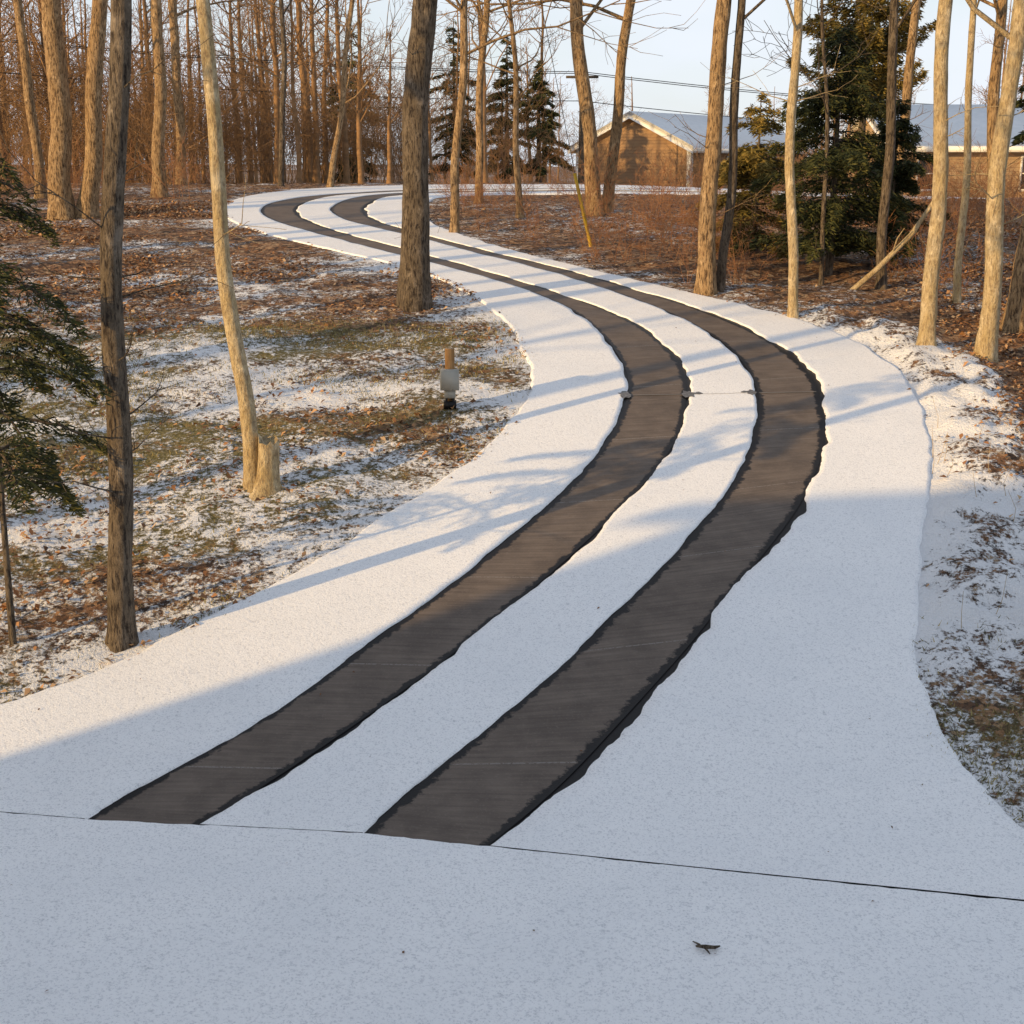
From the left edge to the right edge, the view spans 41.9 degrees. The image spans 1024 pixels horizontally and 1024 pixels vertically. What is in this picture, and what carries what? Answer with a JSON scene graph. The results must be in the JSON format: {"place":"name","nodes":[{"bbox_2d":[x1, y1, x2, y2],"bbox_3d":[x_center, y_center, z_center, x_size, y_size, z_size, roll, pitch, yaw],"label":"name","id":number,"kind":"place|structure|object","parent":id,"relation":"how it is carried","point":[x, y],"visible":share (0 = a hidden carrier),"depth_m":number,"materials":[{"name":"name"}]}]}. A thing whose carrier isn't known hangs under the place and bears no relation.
{"place":"outdoors","nodes":[
{"label":"outdoors","id":0,"kind":"place"},
{"bbox_2d":[0,184,1023,900],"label":"driveway","id":1,"kind":"structure","parent":0,"point":[664,574],"depth_m":9.99,"materials":[{"name":"white snow"}]},
{"bbox_2d":[11,327,922,991],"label":"windblown leaves","id":2,"kind":"object","parent":1,"relation":"on","point":[683,489],"visible":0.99,"depth_m":9.07,"materials":[{"name":"brown plant"}]},
{"bbox_2d":[0,164,1023,828],"bbox_3d":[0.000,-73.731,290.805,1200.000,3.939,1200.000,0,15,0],"label":"ground","id":3,"kind":"structure","parent":0,"point":[970,544],"depth_m":14.38,"materials":[{"name":"white snow"}]},
{"bbox_2d":[0,0,27,189],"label":"maple tree","id":4,"kind":"object","parent":3,"relation":"on","point":[2,187],"visible":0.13,"depth_m":35.33,"materials":[{"name":"brown plant"}]},
{"bbox_2d":[13,0,47,198],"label":"maple tree","id":5,"kind":"object","parent":3,"relation":"on","point":[36,144],"visible":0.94,"depth_m":31.45,"materials":[{"name":"brown plant"}]},
{"bbox_2d":[0,149,112,644],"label":"hemlock tree","id":6,"kind":"object","parent":3,"relation":"on","point":[26,373],"visible":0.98,"depth_m":9.50,"materials":[{"name":"green plant"}]},
{"bbox_2d":[41,0,84,220],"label":"oak tree","id":7,"kind":"object","parent":3,"relation":"on","point":[59,160],"visible":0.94,"depth_m":26.90,"materials":[{"name":"brown plant"}]},
{"bbox_2d":[74,0,107,218],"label":"oak tree","id":8,"kind":"object","parent":3,"relation":"on","point":[87,203],"visible":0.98,"depth_m":27.05,"materials":[{"name":"brown plant"}]},
{"bbox_2d":[0,0,232,652],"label":"maple tree","id":9,"kind":"object","parent":3,"relation":"on","point":[121,633],"visible":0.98,"depth_m":9.49,"materials":[{"name":"brown plant"}]},
{"bbox_2d":[127,0,169,196],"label":"maple tree","id":10,"kind":"object","parent":3,"relation":"on","point":[160,119],"visible":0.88,"depth_m":31.70,"materials":[{"name":"brown plant"}]},
{"bbox_2d":[140,0,293,185],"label":"maple tree","id":11,"kind":"object","parent":3,"relation":"on","point":[283,47],"visible":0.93,"depth_m":37.42,"materials":[{"name":"brown plant"}]},
{"bbox_2d":[168,0,267,184],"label":"maple tree","id":12,"kind":"object","parent":3,"relation":"on","point":[175,66],"visible":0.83,"depth_m":38.11,"materials":[{"name":"brown plant"}]},
{"bbox_2d":[196,0,286,492],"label":"maple tree","id":13,"kind":"object","parent":3,"relation":"on","point":[243,384],"visible":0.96,"depth_m":11.97,"materials":[{"name":"brown plant"}]},
{"bbox_2d":[249,434,282,500],"bbox_3d":[-2.283,-0.424,12.497,0.420,0.625,0.426,0,15,0],"label":"tree stump","id":14,"kind":"object","parent":3,"relation":"on","point":[267,482],"visible":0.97,"depth_m":12.42,"materials":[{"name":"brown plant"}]},
{"bbox_2d":[266,0,436,187],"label":"maple tree","id":15,"kind":"object","parent":3,"relation":"on","point":[344,87],"visible":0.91,"depth_m":36.30,"materials":[{"name":"brown plant"}]},
{"bbox_2d":[320,27,383,182],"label":"spruce tree","id":16,"kind":"object","parent":3,"relation":"on","point":[350,163],"visible":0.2,"depth_m":62.97,"materials":[{"name":"green plant"}]},
{"bbox_2d":[346,0,453,312],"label":"oak tree","id":17,"kind":"object","parent":3,"relation":"on","point":[414,292],"visible":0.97,"depth_m":18.23,"materials":[{"name":"brown plant"}]},
{"bbox_2d":[440,348,458,409],"bbox_3d":[-0.670,-1.412,14.423,0.200,0.680,0.193,0,15,0],"label":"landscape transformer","id":18,"kind":"object","parent":3,"relation":"on","point":[449,380],"visible":0.97,"depth_m":14.35,"materials":[{"name":"grey metal"}]},
{"bbox_2d":[428,19,475,176],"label":"spruce tree","id":19,"kind":"object","parent":3,"relation":"on","point":[452,64],"visible":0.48,"depth_m":55.47,"materials":[{"name":"green plant"}]},
{"bbox_2d":[432,0,570,217],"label":"maple tree","id":20,"kind":"object","parent":3,"relation":"on","point":[516,164],"visible":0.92,"depth_m":26.89,"materials":[{"name":"brown plant"}]},
{"bbox_2d":[469,33,535,183],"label":"spruce tree","id":21,"kind":"object","parent":3,"relation":"on","point":[505,60],"visible":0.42,"depth_m":52.46,"materials":[{"name":"green plant"}]},
{"bbox_2d":[0,0,1023,192],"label":"background woods","id":22,"kind":"object","parent":3,"relation":"on","point":[308,130],"visible":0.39,"depth_m":44.79,"materials":[{"name":"brown plant"}]},
{"bbox_2d":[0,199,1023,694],"bbox_3d":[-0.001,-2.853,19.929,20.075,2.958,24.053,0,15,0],"label":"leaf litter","id":23,"kind":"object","parent":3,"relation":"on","point":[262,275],"visible":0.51,"depth_m":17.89,"materials":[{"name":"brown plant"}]},
{"bbox_2d":[0,120,1023,292],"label":"undergrowth","id":24,"kind":"object","parent":3,"relation":"on","point":[690,215],"visible":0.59,"depth_m":25.07,"materials":[{"name":"brown plant"}]},
{"bbox_2d":[496,60,572,182],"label":"spruce tree","id":25,"kind":"object","parent":3,"relation":"on","point":[539,96],"visible":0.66,"depth_m":49.67,"materials":[{"name":"green plant"}]},
{"bbox_2d":[435,0,635,213],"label":"oak tree","id":26,"kind":"object","parent":3,"relation":"on","point":[617,117],"visible":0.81,"depth_m":27.96,"materials":[{"name":"brown plant"}]},
{"bbox_2d":[434,0,670,202],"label":"maple tree","id":27,"kind":"object","parent":3,"relation":"on","point":[479,116],"visible":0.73,"depth_m":30.30,"materials":[{"name":"brown plant"}]},
{"bbox_2d":[540,0,591,246],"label":"guy wire marker","id":28,"kind":"object","parent":3,"relation":"on","point":[580,200],"visible":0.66,"depth_m":23.53,"materials":[{"name":"yellow plastic"},{"name":"metal wire"}]},
{"bbox_2d":[445,0,703,233],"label":"maple tree","id":29,"kind":"object","parent":3,"relation":"on","point":[454,227],"visible":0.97,"depth_m":24.68,"materials":[{"name":"brown plant"}]},
{"bbox_2d":[566,76,598,182],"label":"utility pole","id":30,"kind":"object","parent":3,"relation":"on","point":[581,167],"visible":0.39,"depth_m":50.12,"materials":[{"name":"brown wood"}]},
{"bbox_2d":[0,39,921,126],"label":"power lines","id":31,"kind":"object","parent":30,"relation":"attached to","point":[469,71],"visible":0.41,"depth_m":48.79,"materials":[{"name":"grey"}]},
{"bbox_2d":[570,0,604,215],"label":"oak tree","id":32,"kind":"object","parent":3,"relation":"on","point":[585,100],"visible":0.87,"depth_m":27.55,"materials":[{"name":"brown plant"}]},
{"bbox_2d":[597,119,803,191],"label":"walls","id":33,"kind":"structure","parent":3,"relation":"on","point":[640,137],"depth_m":61.33,"materials":[{"name":"brown"}]},
{"bbox_2d":[568,113,813,186],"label":"trim","id":34,"kind":"structure","parent":33,"relation":"attached to","point":[652,128],"depth_m":60.36,"materials":[{"name":"white"}]},
{"bbox_2d":[571,111,812,149],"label":"roof","id":35,"kind":"structure","parent":33,"relation":"on","point":[697,124],"depth_m":62.76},
{"bbox_2d":[648,0,789,295],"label":"oak tree","id":36,"kind":"object","parent":3,"relation":"on","point":[706,281],"visible":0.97,"depth_m":19.17,"materials":[{"name":"brown plant"}]},
{"bbox_2d":[716,0,764,291],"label":"oak tree","id":37,"kind":"object","parent":3,"relation":"on","point":[732,183],"visible":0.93,"depth_m":19.30,"materials":[{"name":"brown plant"}]},
{"bbox_2d":[694,88,807,262],"bbox_3d":[4.116,-5.717,22.661,1.872,2.810,2.599,0,15,0],"label":"hemlock tree","id":38,"kind":"object","parent":3,"relation":"on","point":[751,159],"visible":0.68,"depth_m":22.64,"materials":[{"name":"green plant"}]},
{"bbox_2d":[700,0,850,317],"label":"maple tree","id":39,"kind":"object","parent":3,"relation":"on","point":[792,230],"visible":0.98,"depth_m":17.68,"materials":[{"name":"brown plant"}]},
{"bbox_2d":[728,24,910,274],"bbox_3d":[5.079,-5.595,20.894,2.729,3.793,2.598,-8,16,-27],"label":"hemlock tree","id":40,"kind":"object","parent":3,"relation":"on","point":[851,155],"visible":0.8,"depth_m":20.43,"materials":[{"name":"green plant"}]},
{"bbox_2d":[728,0,922,284],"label":"maple tree","id":41,"kind":"object","parent":3,"relation":"on","point":[823,206],"visible":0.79,"depth_m":19.77,"materials":[{"name":"brown plant"}]},
{"bbox_2d":[786,0,935,194],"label":"pine tree","id":42,"kind":"object","parent":3,"relation":"on","point":[878,44],"visible":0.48,"depth_m":30.89,"materials":[{"name":"green plant"}]},
{"bbox_2d":[825,98,952,261],"bbox_3d":[6.137,-5.357,21.752,1.737,2.633,2.108,11,18,35],"label":"hemlock tree","id":43,"kind":"object","parent":3,"relation":"on","point":[903,174],"visible":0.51,"depth_m":21.48,"materials":[{"name":"green plant"}]},
{"bbox_2d":[850,201,931,289],"bbox_3d":[5.590,-3.892,19.619,1.166,1.388,0.212,2,15,7],"label":"fallen branch","id":44,"kind":"object","parent":3,"relation":"on","point":[881,264],"visible":0.86,"depth_m":19.66,"materials":[{"name":"brown wood"}]},
{"bbox_2d":[875,0,916,289],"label":"maple tree","id":45,"kind":"object","parent":3,"relation":"on","point":[881,283],"visible":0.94,"depth_m":19.55,"materials":[{"name":"brown plant"}]},
{"bbox_2d":[897,0,931,207],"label":"maple tree","id":46,"kind":"object","parent":3,"relation":"on","point":[907,90],"visible":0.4,"depth_m":25.58,"materials":[{"name":"brown plant"}]},
{"bbox_2d":[849,120,1023,197],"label":"walls","id":47,"kind":"structure","parent":3,"relation":"on","point":[959,155],"depth_m":48.42,"materials":[{"name":"beige"}]},
{"bbox_2d":[840,104,1023,145],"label":"roof","id":48,"kind":"structure","parent":47,"relation":"on","point":[979,123],"depth_m":49.77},
{"bbox_2d":[844,118,1023,151],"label":"trim","id":49,"kind":"structure","parent":47,"relation":"attached to","point":[984,148],"depth_m":47.89,"materials":[{"name":"white"}]},
{"bbox_2d":[916,156,1023,190],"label":"window frames","id":50,"kind":"structure","parent":47,"relation":"attached to","point":[1021,165],"depth_m":48.39,"materials":[{"name":"white"}]},
{"bbox_2d":[918,158,1023,188],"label":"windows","id":51,"kind":"structure","parent":50,"relation":"in","point":[924,165],"depth_m":48.46,"materials":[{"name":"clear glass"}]},
{"bbox_2d":[914,0,998,346],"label":"maple tree","id":52,"kind":"object","parent":3,"relation":"on","point":[929,306],"visible":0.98,"depth_m":15.94,"materials":[{"name":"brown plant"}]},
{"bbox_2d":[951,0,986,302],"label":"maple tree","id":53,"kind":"object","parent":3,"relation":"on","point":[957,272],"visible":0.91,"depth_m":18.57,"materials":[{"name":"brown plant"}]},
{"bbox_2d":[932,397,1015,628],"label":"weed stalks","id":54,"kind":"object","parent":3,"relation":"on","point":[975,492],"visible":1,"depth_m":12.62,"materials":[{"name":"beige plant"}]},
{"bbox_2d":[926,0,1023,361],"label":"maple tree","id":55,"kind":"object","parent":3,"relation":"on","point":[986,342],"visible":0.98,"depth_m":15.63,"materials":[{"name":"brown plant"}]},
{"bbox_2d":[980,0,1023,217],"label":"maple tree","id":56,"kind":"object","parent":3,"relation":"on","point":[1000,7],"visible":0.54,"depth_m":19.03,"materials":[{"name":"brown plant"}]},
{"bbox_2d":[999,180,1023,332],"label":"maple tree","id":57,"kind":"object","parent":3,"relation":"on","point":[1012,320],"visible":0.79,"depth_m":17.39,"materials":[{"name":"brown plant"}]},
{"bbox_2d":[1009,65,1023,146],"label":"hemlock tree","id":58,"kind":"object","parent":3,"relation":"on","point":[1018,139],"visible":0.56,"depth_m":22.75,"materials":[{"name":"green plant"}]},
{"bbox_2d":[0,812,1023,1023],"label":"parking apron","id":59,"kind":"object","parent":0,"point":[116,922],"visible":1,"depth_m":6.86,"materials":[{"name":"white snow"}]},
{"bbox_2d":[692,941,719,953],"bbox_3d":[0.971,2.180,6.766,0.134,0.035,0.096,13,19,40],"label":"fallen twig","id":60,"kind":"object","parent":59,"relation":"on","point":[705,947],"visible":1,"depth_m":6.73,"materials":[{"name":"brown wood"}]},
{"bbox_2d":[0,0,1023,166],"label":"sky","id":61,"kind":"structure","parent":0,"point":[682,52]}
]}

